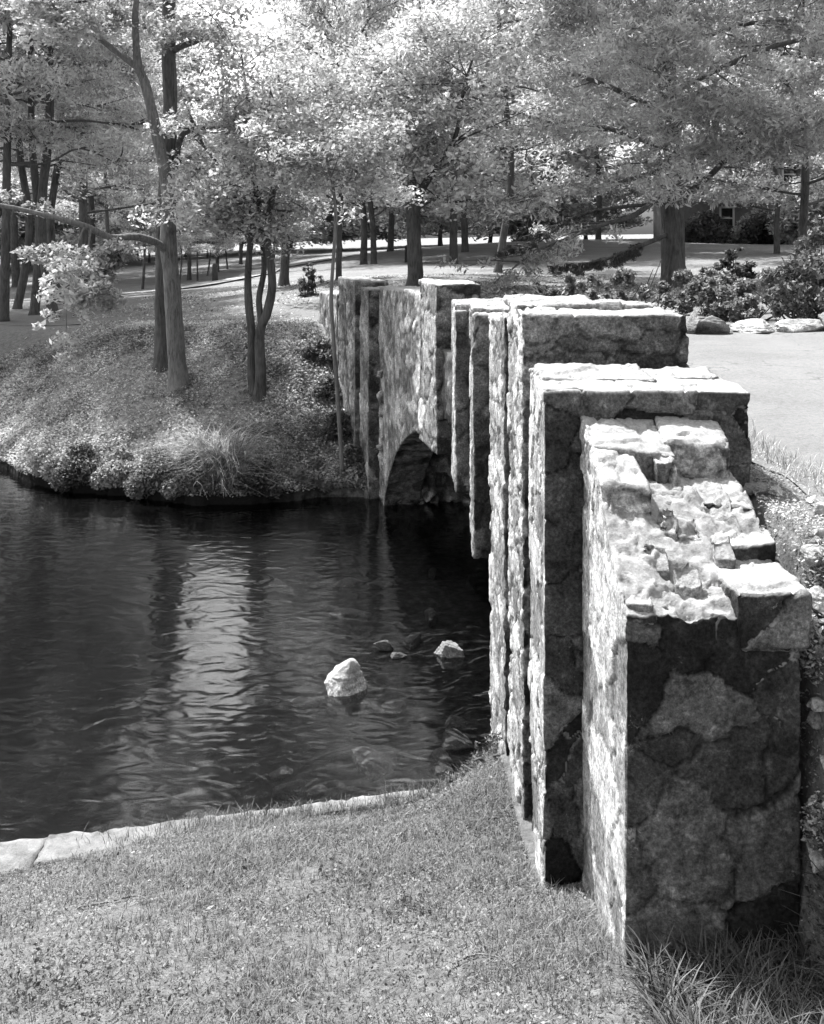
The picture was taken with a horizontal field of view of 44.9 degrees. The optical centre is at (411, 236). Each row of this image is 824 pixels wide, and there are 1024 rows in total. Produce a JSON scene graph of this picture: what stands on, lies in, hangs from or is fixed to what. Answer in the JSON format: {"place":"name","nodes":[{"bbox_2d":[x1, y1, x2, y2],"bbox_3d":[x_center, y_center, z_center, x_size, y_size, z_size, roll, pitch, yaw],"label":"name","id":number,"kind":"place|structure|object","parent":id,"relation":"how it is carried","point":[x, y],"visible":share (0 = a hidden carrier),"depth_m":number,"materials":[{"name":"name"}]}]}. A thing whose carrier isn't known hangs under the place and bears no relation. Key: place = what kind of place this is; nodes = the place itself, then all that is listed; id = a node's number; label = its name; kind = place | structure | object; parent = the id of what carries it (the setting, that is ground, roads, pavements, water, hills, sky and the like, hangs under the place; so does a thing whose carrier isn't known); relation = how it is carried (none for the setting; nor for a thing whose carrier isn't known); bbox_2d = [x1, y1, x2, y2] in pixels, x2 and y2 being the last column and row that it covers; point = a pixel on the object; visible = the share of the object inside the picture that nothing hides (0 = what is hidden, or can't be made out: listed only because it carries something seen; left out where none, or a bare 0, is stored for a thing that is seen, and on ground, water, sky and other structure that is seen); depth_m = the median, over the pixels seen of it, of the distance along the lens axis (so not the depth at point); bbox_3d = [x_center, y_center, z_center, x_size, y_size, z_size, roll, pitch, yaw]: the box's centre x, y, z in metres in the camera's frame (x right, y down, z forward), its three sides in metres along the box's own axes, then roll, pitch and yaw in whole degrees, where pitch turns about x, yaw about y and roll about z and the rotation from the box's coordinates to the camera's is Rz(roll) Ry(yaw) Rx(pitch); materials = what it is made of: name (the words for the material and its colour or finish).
{"place":"outdoors","nodes":[
{"label":"outdoors","id":0,"kind":"place"},
{"bbox_2d":[41,254,356,298],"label":"path","id":1,"kind":"structure","parent":0,"point":[256,272],"depth_m":41.62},
{"bbox_2d":[0,469,492,841],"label":"water","id":2,"kind":"structure","parent":0,"point":[171,660],"depth_m":7.90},
{"bbox_2d":[324,658,366,696],"bbox_3d":[-0.508,3.220,7.312,0.321,0.269,0.318,0,0,-35],"label":"rock","id":3,"kind":"object","parent":2,"relation":"in","point":[345,678],"visible":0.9,"depth_m":7.24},
{"bbox_2d":[374,640,393,650],"bbox_3d":[-0.225,3.266,7.989,0.164,0.096,0.095,0,0,0],"label":"rock","id":4,"kind":"object","parent":2,"relation":"on","point":[384,645],"visible":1,"depth_m":7.95,"materials":[{"name":"stone"}]},
{"bbox_2d":[434,640,464,657],"bbox_3d":[0.293,3.266,7.885,0.247,0.150,0.154,0,0,0],"label":"rock","id":5,"kind":"object","parent":2,"relation":"in","point":[448,649],"visible":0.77,"depth_m":7.83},
{"bbox_2d":[19,0,784,246],"label":"sky","id":6,"kind":"structure","parent":0,"point":[648,229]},
{"bbox_2d":[0,234,823,1023],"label":"ground","id":7,"kind":"structure","parent":0,"point":[700,256],"depth_m":4.28,"materials":[{"name":"plant"}]},
{"bbox_2d":[0,197,75,264],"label":"broadleaf tree","id":8,"kind":"object","parent":7,"relation":"on","point":[21,226],"visible":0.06,"depth_m":75.15,"materials":[{"name":"grey plant"}]},
{"bbox_2d":[26,447,65,481],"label":"shore plant","id":9,"kind":"object","parent":7,"relation":"on","point":[46,463],"visible":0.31,"depth_m":13.17,"materials":[{"name":"grey plant"}]},
{"bbox_2d":[0,0,97,169],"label":"pine tree","id":10,"kind":"object","parent":7,"relation":"on","point":[66,101],"visible":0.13,"depth_m":24.38,"materials":[{"name":"grey plant"}]},
{"bbox_2d":[0,0,154,321],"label":"pine tree","id":11,"kind":"object","parent":7,"relation":"on","point":[103,147],"visible":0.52,"depth_m":19.77,"materials":[{"name":"grey plant"}]},
{"bbox_2d":[0,155,155,259],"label":"broadleaf tree","id":12,"kind":"object","parent":7,"relation":"on","point":[75,238],"visible":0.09,"depth_m":74.54,"materials":[{"name":"grey plant"}]},
{"bbox_2d":[0,23,156,308],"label":"pine tree","id":13,"kind":"object","parent":7,"relation":"on","point":[22,283],"visible":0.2,"depth_m":24.03,"materials":[{"name":"grey plant"}]},
{"bbox_2d":[0,0,161,314],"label":"pine tree","id":14,"kind":"object","parent":7,"relation":"on","point":[32,128],"visible":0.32,"depth_m":20.62,"materials":[{"name":"grey plant"}]},
{"bbox_2d":[0,0,190,395],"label":"broadleaf tree","id":15,"kind":"object","parent":7,"relation":"on","point":[95,23],"visible":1,"depth_m":13.32,"materials":[{"name":"grey plant"}]},
{"bbox_2d":[0,0,192,303],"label":"pine tree","id":16,"kind":"object","parent":7,"relation":"on","point":[52,200],"visible":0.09,"depth_m":25.71,"materials":[{"name":"grey plant"}]},
{"bbox_2d":[41,65,160,291],"bbox_3d":[-10.583,-2.751,33.967,5.148,10.010,4.922,0,0,19],"label":"pine tree","id":17,"kind":"object","parent":7,"relation":"on","point":[116,200],"visible":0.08,"depth_m":33.73,"materials":[{"name":"grey plant"}]},
{"bbox_2d":[0,0,204,317],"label":"pine tree","id":18,"kind":"object","parent":7,"relation":"on","point":[18,68],"visible":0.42,"depth_m":20.44,"materials":[{"name":"grey plant"}]},
{"bbox_2d":[88,444,138,489],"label":"shore plant","id":19,"kind":"object","parent":7,"relation":"on","point":[109,474],"visible":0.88,"depth_m":12.75,"materials":[{"name":"grey plant"}]},
{"bbox_2d":[0,0,231,287],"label":"broadleaf tree","id":20,"kind":"object","parent":7,"relation":"on","point":[15,266],"visible":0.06,"depth_m":49.85,"materials":[{"name":"grey plant"}]},
{"bbox_2d":[0,0,242,298],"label":"broadleaf tree","id":21,"kind":"object","parent":7,"relation":"on","point":[83,193],"visible":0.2,"depth_m":30.02,"materials":[{"name":"grey plant"}]},
{"bbox_2d":[88,158,154,262],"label":"broadleaf tree","id":22,"kind":"object","parent":7,"relation":"on","point":[149,255],"visible":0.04,"depth_m":78.18,"materials":[{"name":"grey plant"}]},
{"bbox_2d":[0,0,264,252],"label":"broadleaf tree","id":23,"kind":"object","parent":7,"relation":"on","point":[219,54],"visible":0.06,"depth_m":57.82,"materials":[{"name":"grey plant"}]},
{"bbox_2d":[25,9,246,198],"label":"broadleaf tree","id":24,"kind":"object","parent":7,"relation":"on","point":[204,72],"depth_m":78.11,"materials":[{"name":"grey plant"}]},
{"bbox_2d":[88,66,204,288],"bbox_3d":[-10.609,-2.386,40.183,4.574,9.268,4.313,0,0,0],"label":"pine tree","id":25,"kind":"object","parent":7,"relation":"on","point":[128,224],"visible":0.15,"depth_m":39.92,"materials":[{"name":"grey plant"}]},
{"bbox_2d":[140,130,212,282],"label":"pine tree","id":26,"kind":"object","parent":7,"relation":"on","point":[197,247],"visible":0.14,"depth_m":41.04,"materials":[{"name":"grey plant"}]},
{"bbox_2d":[0,316,367,497],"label":"ground cover","id":27,"kind":"object","parent":7,"relation":"on","point":[133,329],"visible":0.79,"depth_m":14.52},
{"bbox_2d":[48,441,104,492],"bbox_3d":[-4.307,2.999,13.014,0.791,0.616,0.727,0,0,0],"label":"shore plant","id":28,"kind":"object","parent":27,"relation":"on","point":[79,464],"visible":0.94,"depth_m":12.84,"materials":[{"name":"grey plant"}]},
{"bbox_2d":[122,446,180,499],"bbox_3d":[-3.257,3.001,12.686,0.796,0.636,0.708,0,0,0],"label":"shore plant","id":29,"kind":"object","parent":27,"relation":"on","point":[141,482],"visible":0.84,"depth_m":12.50,"materials":[{"name":"grey plant"}]},
{"bbox_2d":[159,452,213,499],"bbox_3d":[-2.800,2.999,12.512,0.686,0.542,0.615,0,0,0],"label":"shore plant","id":30,"kind":"object","parent":27,"relation":"on","point":[179,483],"visible":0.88,"depth_m":12.33,"materials":[{"name":"grey plant"}]},
{"bbox_2d":[232,454,284,498],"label":"shore plant","id":31,"kind":"object","parent":27,"relation":"on","point":[263,485],"visible":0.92,"depth_m":12.34,"materials":[{"name":"grey plant"}]},
{"bbox_2d":[123,134,248,279],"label":"broadleaf tree","id":32,"kind":"object","parent":7,"relation":"on","point":[189,277],"visible":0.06,"depth_m":45.90,"materials":[{"name":"grey plant"}]},
{"bbox_2d":[147,426,259,471],"bbox_3d":[-2.737,2.749,12.919,1.806,0.616,1.691,0,0,0],"label":"reed tuft","id":33,"kind":"object","parent":7,"relation":"on","point":[203,440],"visible":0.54,"depth_m":12.85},
{"bbox_2d":[176,138,237,280],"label":"pine tree","id":34,"kind":"object","parent":7,"relation":"on","point":[227,245],"visible":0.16,"depth_m":43.85,"materials":[{"name":"grey plant"}]},
{"bbox_2d":[142,0,274,372],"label":"broadleaf tree","id":35,"kind":"object","parent":7,"relation":"on","point":[170,127],"visible":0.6,"depth_m":14.83,"materials":[{"name":"grey plant"}]},
{"bbox_2d":[182,133,235,275],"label":"pine tree","id":36,"kind":"object","parent":7,"relation":"on","point":[221,241],"visible":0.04,"depth_m":49.98,"materials":[{"name":"grey plant"}]},
{"bbox_2d":[104,419,328,496],"bbox_3d":[-2.507,2.992,12.660,2.880,1.462,2.599,0,0,34],"label":"reed tuft","id":37,"kind":"object","parent":7,"relation":"on","point":[237,455],"visible":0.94,"depth_m":12.54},
{"bbox_2d":[0,788,434,874],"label":"stone edging","id":38,"kind":"object","parent":7,"relation":"on","point":[35,852],"visible":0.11,"depth_m":5.33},
{"bbox_2d":[128,0,394,402],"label":"broadleaf tree","id":39,"kind":"object","parent":7,"relation":"on","point":[214,208],"visible":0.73,"depth_m":13.57,"materials":[{"name":"grey plant"}]},
{"bbox_2d":[213,96,316,285],"bbox_3d":[-3.352,-1.176,25.488,3.436,5.393,3.335,0,0,-3],"label":"broadleaf tree","id":40,"kind":"object","parent":7,"relation":"on","point":[284,272],"depth_m":25.41,"materials":[{"name":"grey plant"}]},
{"bbox_2d":[231,187,345,251],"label":"broadleaf tree","id":41,"kind":"object","parent":7,"relation":"on","point":[308,240],"visible":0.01,"depth_m":91.91,"materials":[{"name":"grey plant"}]},
{"bbox_2d":[296,263,323,296],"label":"shrub","id":42,"kind":"object","parent":7,"relation":"on","point":[309,286],"visible":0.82,"depth_m":20.96,"materials":[{"name":"grey plant"}]},
{"bbox_2d":[290,455,333,491],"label":"shore plant","id":43,"kind":"object","parent":7,"relation":"on","point":[312,479],"visible":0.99,"depth_m":12.62,"materials":[{"name":"grey plant"}]},
{"bbox_2d":[298,334,332,364],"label":"weed clump","id":44,"kind":"object","parent":7,"relation":"on","point":[319,346],"visible":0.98,"depth_m":14.99,"materials":[{"name":"grey plant"}]},
{"bbox_2d":[13,756,638,1022],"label":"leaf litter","id":45,"kind":"object","parent":7,"relation":"on","point":[222,907],"visible":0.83,"depth_m":3.72,"materials":[{"name":"grey plant"}]},
{"bbox_2d":[309,374,342,401],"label":"weed clump","id":46,"kind":"object","parent":7,"relation":"on","point":[323,386],"visible":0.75,"depth_m":14.16,"materials":[{"name":"grey plant"}]},
{"bbox_2d":[234,56,427,472],"bbox_3d":[-1.022,0.475,12.792,2.490,5.566,3.153,0,0,0],"label":"sapling","id":47,"kind":"object","parent":7,"relation":"on","point":[336,177],"visible":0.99,"depth_m":12.63,"materials":[{"name":"grey plant"}]},
{"bbox_2d":[263,44,398,257],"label":"broadleaf tree","id":48,"kind":"object","parent":7,"relation":"on","point":[357,211],"depth_m":62.26,"materials":[{"name":"grey plant"}]},
{"bbox_2d":[315,410,353,443],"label":"weed clump","id":49,"kind":"object","parent":7,"relation":"on","point":[329,430],"visible":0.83,"depth_m":13.37,"materials":[{"name":"grey plant"}]},
{"bbox_2d":[269,186,422,250],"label":"broadleaf tree","id":50,"kind":"object","parent":7,"relation":"on","point":[317,233],"visible":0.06,"depth_m":80.98,"materials":[{"name":"grey plant"}]},
{"bbox_2d":[330,453,366,488],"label":"shore plant","id":51,"kind":"object","parent":7,"relation":"on","point":[340,482],"visible":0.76,"depth_m":12.66,"materials":[{"name":"grey plant"}]},
{"bbox_2d":[335,444,365,480],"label":"weed clump","id":52,"kind":"object","parent":7,"relation":"on","point":[350,451],"visible":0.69,"depth_m":12.86,"materials":[{"name":"grey plant"}]},
{"bbox_2d":[249,0,479,279],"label":"broadleaf tree","id":53,"kind":"object","parent":7,"relation":"on","point":[320,20],"visible":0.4,"depth_m":23.95,"materials":[{"name":"white plant"}]},
{"bbox_2d":[277,27,482,264],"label":"broadleaf tree","id":54,"kind":"object","parent":7,"relation":"on","point":[348,195],"visible":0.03,"depth_m":43.83,"materials":[{"name":"grey plant"}]},
{"bbox_2d":[212,0,549,251],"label":"broadleaf tree","id":55,"kind":"object","parent":7,"relation":"on","point":[390,246],"depth_m":61.82,"materials":[{"name":"grey plant"}]},
{"bbox_2d":[319,199,458,241],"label":"broadleaf tree","id":56,"kind":"object","parent":7,"relation":"on","point":[332,212],"visible":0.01,"depth_m":86.22,"materials":[{"name":"grey plant"}]},
{"bbox_2d":[20,273,768,344],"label":"lawn weeds","id":57,"kind":"object","parent":7,"relation":"on","point":[654,291],"visible":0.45,"depth_m":20.60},
{"bbox_2d":[306,31,500,263],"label":"broadleaf tree","id":58,"kind":"object","parent":7,"relation":"on","point":[372,215],"visible":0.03,"depth_m":41.87,"materials":[{"name":"grey plant"}]},
{"bbox_2d":[0,722,823,1023],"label":"grass","id":59,"kind":"structure","parent":7,"relation":"on","point":[346,825],"depth_m":3.87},
{"bbox_2d":[240,0,601,286],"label":"broadleaf tree","id":60,"kind":"object","parent":7,"relation":"on","point":[442,34],"visible":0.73,"depth_m":20.05,"materials":[{"name":"grey plant"}]},
{"bbox_2d":[261,0,619,263],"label":"broadleaf tree","id":61,"kind":"object","parent":7,"relation":"on","point":[453,249],"visible":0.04,"depth_m":40.30,"materials":[{"name":"grey plant"}]},
{"bbox_2d":[344,166,545,245],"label":"broadleaf tree","id":62,"kind":"object","parent":7,"relation":"on","point":[400,228],"visible":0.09,"depth_m":77.94,"materials":[{"name":"grey plant"}]},
{"bbox_2d":[273,0,652,251],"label":"broadleaf tree","id":63,"kind":"object","parent":7,"relation":"on","point":[575,160],"visible":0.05,"depth_m":49.10,"materials":[{"name":"grey plant"}]},
{"bbox_2d":[436,731,502,790],"bbox_3d":[0.435,2.959,5.472,0.611,0.469,0.991,0,0,0],"label":"shrub","id":64,"kind":"object","parent":7,"relation":"on","point":[468,767],"visible":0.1,"depth_m":5.60,"materials":[{"name":"grey plant"}]},
{"bbox_2d":[325,0,632,272],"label":"pine tree","id":65,"kind":"object","parent":7,"relation":"on","point":[498,267],"visible":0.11,"depth_m":29.94,"materials":[{"name":"grey plant"}]},
{"bbox_2d":[427,167,565,242],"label":"broadleaf tree","id":66,"kind":"object","parent":7,"relation":"on","point":[512,232],"visible":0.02,"depth_m":85.24,"materials":[{"name":"grey plant"}]},
{"bbox_2d":[510,220,554,241],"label":"garden bush","id":67,"kind":"object","parent":7,"relation":"on","point":[523,231],"visible":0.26,"depth_m":61.69,"materials":[{"name":"grey plant"}]},
{"bbox_2d":[467,136,635,236],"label":"broadleaf tree","id":68,"kind":"object","parent":7,"relation":"on","point":[571,203],"visible":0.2,"depth_m":80.69,"materials":[{"name":"grey plant"}]},
{"bbox_2d":[409,0,713,240],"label":"broadleaf tree","id":69,"kind":"object","parent":7,"relation":"on","point":[531,222],"visible":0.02,"depth_m":59.78,"materials":[{"name":"grey plant"}]},
{"bbox_2d":[319,276,811,966],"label":"stone bridge","id":70,"kind":"structure","parent":7,"relation":"on","point":[651,604],"depth_m":3.73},
{"bbox_2d":[537,144,652,238],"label":"broadleaf tree","id":71,"kind":"object","parent":7,"relation":"on","point":[633,222],"visible":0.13,"depth_m":89.11,"materials":[{"name":"grey plant"}]},
{"bbox_2d":[372,0,823,292],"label":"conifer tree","id":72,"kind":"object","parent":7,"relation":"on","point":[665,36],"visible":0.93,"depth_m":20.31,"materials":[{"name":"grey plant"}]},
{"bbox_2d":[481,0,741,239],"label":"broadleaf tree","id":73,"kind":"object","parent":7,"relation":"on","point":[598,205],"visible":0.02,"depth_m":74.81,"materials":[{"name":"grey plant"}]},
{"bbox_2d":[510,259,729,313],"bbox_3d":[2.817,0.710,14.139,1.167,0.822,3.853,0,0,-35],"label":"shrub","id":74,"kind":"object","parent":7,"relation":"on","point":[682,277],"visible":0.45,"depth_m":13.84,"materials":[{"name":"grey plant"}]},
{"bbox_2d":[586,11,774,171],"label":"broadleaf tree","id":75,"kind":"object","parent":7,"relation":"on","point":[610,154],"visible":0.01,"depth_m":80.36,"materials":[{"name":"grey plant"}]},
{"bbox_2d":[592,770,823,1023],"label":"long grass","id":76,"kind":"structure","parent":7,"relation":"on","point":[767,985],"depth_m":2.79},
{"bbox_2d":[684,209,733,243],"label":"garden bush","id":77,"kind":"object","parent":7,"relation":"on","point":[707,227],"visible":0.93,"depth_m":57.47,"materials":[{"name":"grey plant"}]},
{"bbox_2d":[595,0,823,155],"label":"broadleaf tree","id":78,"kind":"object","parent":7,"relation":"on","point":[624,98],"visible":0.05,"depth_m":43.13,"materials":[{"name":"grey plant"}]},
{"bbox_2d":[605,0,823,254],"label":"broadleaf tree","id":79,"kind":"object","parent":7,"relation":"on","point":[804,9],"visible":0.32,"depth_m":26.78,"materials":[{"name":"grey plant"}]},
{"bbox_2d":[660,267,785,321],"bbox_3d":[3.855,0.844,12.279,1.366,0.993,1.533,0,0,0],"label":"shrub","id":80,"kind":"object","parent":7,"relation":"on","point":[730,297],"visible":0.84,"depth_m":11.99,"materials":[{"name":"grey plant"}]},
{"bbox_2d":[643,132,817,240],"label":"house","id":81,"kind":"structure","parent":7,"relation":"on","point":[731,215],"depth_m":66.00,"materials":[{"name":"grey"}]},
{"bbox_2d":[719,206,734,228],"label":"window","id":82,"kind":"structure","parent":81,"relation":"in","point":[726,213],"depth_m":65.97,"materials":[{"name":"grey glass"}]},
{"bbox_2d":[782,164,795,183],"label":"window","id":83,"kind":"structure","parent":81,"relation":"in","point":[786,173],"depth_m":65.97,"materials":[{"name":"grey glass"}]},
{"bbox_2d":[641,61,823,253],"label":"broadleaf tree","id":84,"kind":"object","parent":7,"relation":"on","point":[793,184],"visible":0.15,"depth_m":41.89,"materials":[{"name":"grey plant"}]},
{"bbox_2d":[712,247,756,311],"bbox_3d":[4.347,0.594,13.517,0.582,0.915,0.640,0,0,-34],"label":"conifer sapling","id":85,"kind":"object","parent":7,"relation":"on","point":[740,270],"visible":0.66,"depth_m":13.45,"materials":[{"name":"grey plant"}]},
{"bbox_2d":[654,1,823,179],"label":"broadleaf tree","id":86,"kind":"object","parent":7,"relation":"on","point":[714,79],"visible":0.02,"depth_m":57.77,"materials":[{"name":"grey plant"}]},
{"bbox_2d":[732,208,769,243],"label":"garden bush","id":87,"kind":"object","parent":7,"relation":"on","point":[743,218],"visible":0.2,"depth_m":58.83,"materials":[{"name":"grey plant"}]},
{"bbox_2d":[752,482,767,494],"bbox_3d":[1.316,0.953,3.778,0.062,0.042,0.066,0,0,24],"label":"stone chunk","id":88,"kind":"object","parent":7,"relation":"on","point":[761,488],"visible":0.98,"depth_m":3.76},
{"bbox_2d":[740,206,797,244],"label":"garden bush","id":89,"kind":"object","parent":7,"relation":"on","point":[759,234],"visible":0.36,"depth_m":57.53,"materials":[{"name":"black plant"}]},
{"bbox_2d":[748,418,823,955],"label":"verge grass","id":90,"kind":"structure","parent":7,"relation":"on","point":[786,464],"depth_m":3.75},
{"bbox_2d":[751,214,823,321],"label":"bush","id":91,"kind":"object","parent":7,"relation":"on","point":[803,270],"visible":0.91,"depth_m":11.38,"materials":[{"name":"grey plant"}]},
{"bbox_2d":[765,189,823,244],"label":"garden bush","id":92,"kind":"object","parent":7,"relation":"on","point":[789,218],"visible":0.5,"depth_m":54.33,"materials":[{"name":"grey plant"}]},
{"bbox_2d":[799,536,823,856],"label":"weed clump","id":93,"kind":"object","parent":7,"relation":"on","point":[808,824],"visible":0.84,"depth_m":3.00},
{"bbox_2d":[800,544,823,566],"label":"stone chunk","id":94,"kind":"object","parent":7,"relation":"on","point":[808,551],"visible":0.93,"depth_m":3.16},
{"bbox_2d":[806,710,822,729],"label":"stone chunk","id":95,"kind":"object","parent":7,"relation":"on","point":[813,720],"visible":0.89,"depth_m":3.02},
{"bbox_2d":[809,585,823,612],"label":"stone chunk","id":96,"kind":"object","parent":7,"relation":"on","point":[816,592],"visible":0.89,"depth_m":3.08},
{"bbox_2d":[809,850,823,872],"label":"stone chunk","id":97,"kind":"object","parent":7,"relation":"on","point":[817,861],"visible":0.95,"depth_m":2.92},
{"bbox_2d":[811,697,823,711],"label":"stone chunk","id":98,"kind":"object","parent":7,"relation":"on","point":[817,704],"visible":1,"depth_m":3.00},
{"bbox_2d":[0,303,823,496],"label":"road","id":99,"kind":"structure","parent":0,"point":[778,376],"depth_m":7.30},
{"bbox_2d":[686,311,699,333],"bbox_3d":[2.932,0.912,10.497,0.182,0.272,0.363,0,0,0],"label":"boulder","id":100,"kind":"object","parent":99,"relation":"on","point":[692,321],"visible":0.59,"depth_m":10.41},
{"bbox_2d":[697,315,730,333],"bbox_3d":[3.159,0.931,10.497,0.389,0.231,0.437,0,0,28],"label":"boulder","id":101,"kind":"object","parent":99,"relation":"on","point":[711,324],"visible":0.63,"depth_m":10.35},
{"bbox_2d":[730,319,774,333],"bbox_3d":[3.580,0.945,10.507,0.454,0.162,0.329,0,0,42],"label":"boulder","id":102,"kind":"object","parent":99,"relation":"on","point":[755,326],"visible":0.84,"depth_m":10.45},
{"bbox_2d":[774,319,823,332],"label":"boulder","id":103,"kind":"object","parent":99,"relation":"on","point":[796,325],"visible":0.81,"depth_m":10.41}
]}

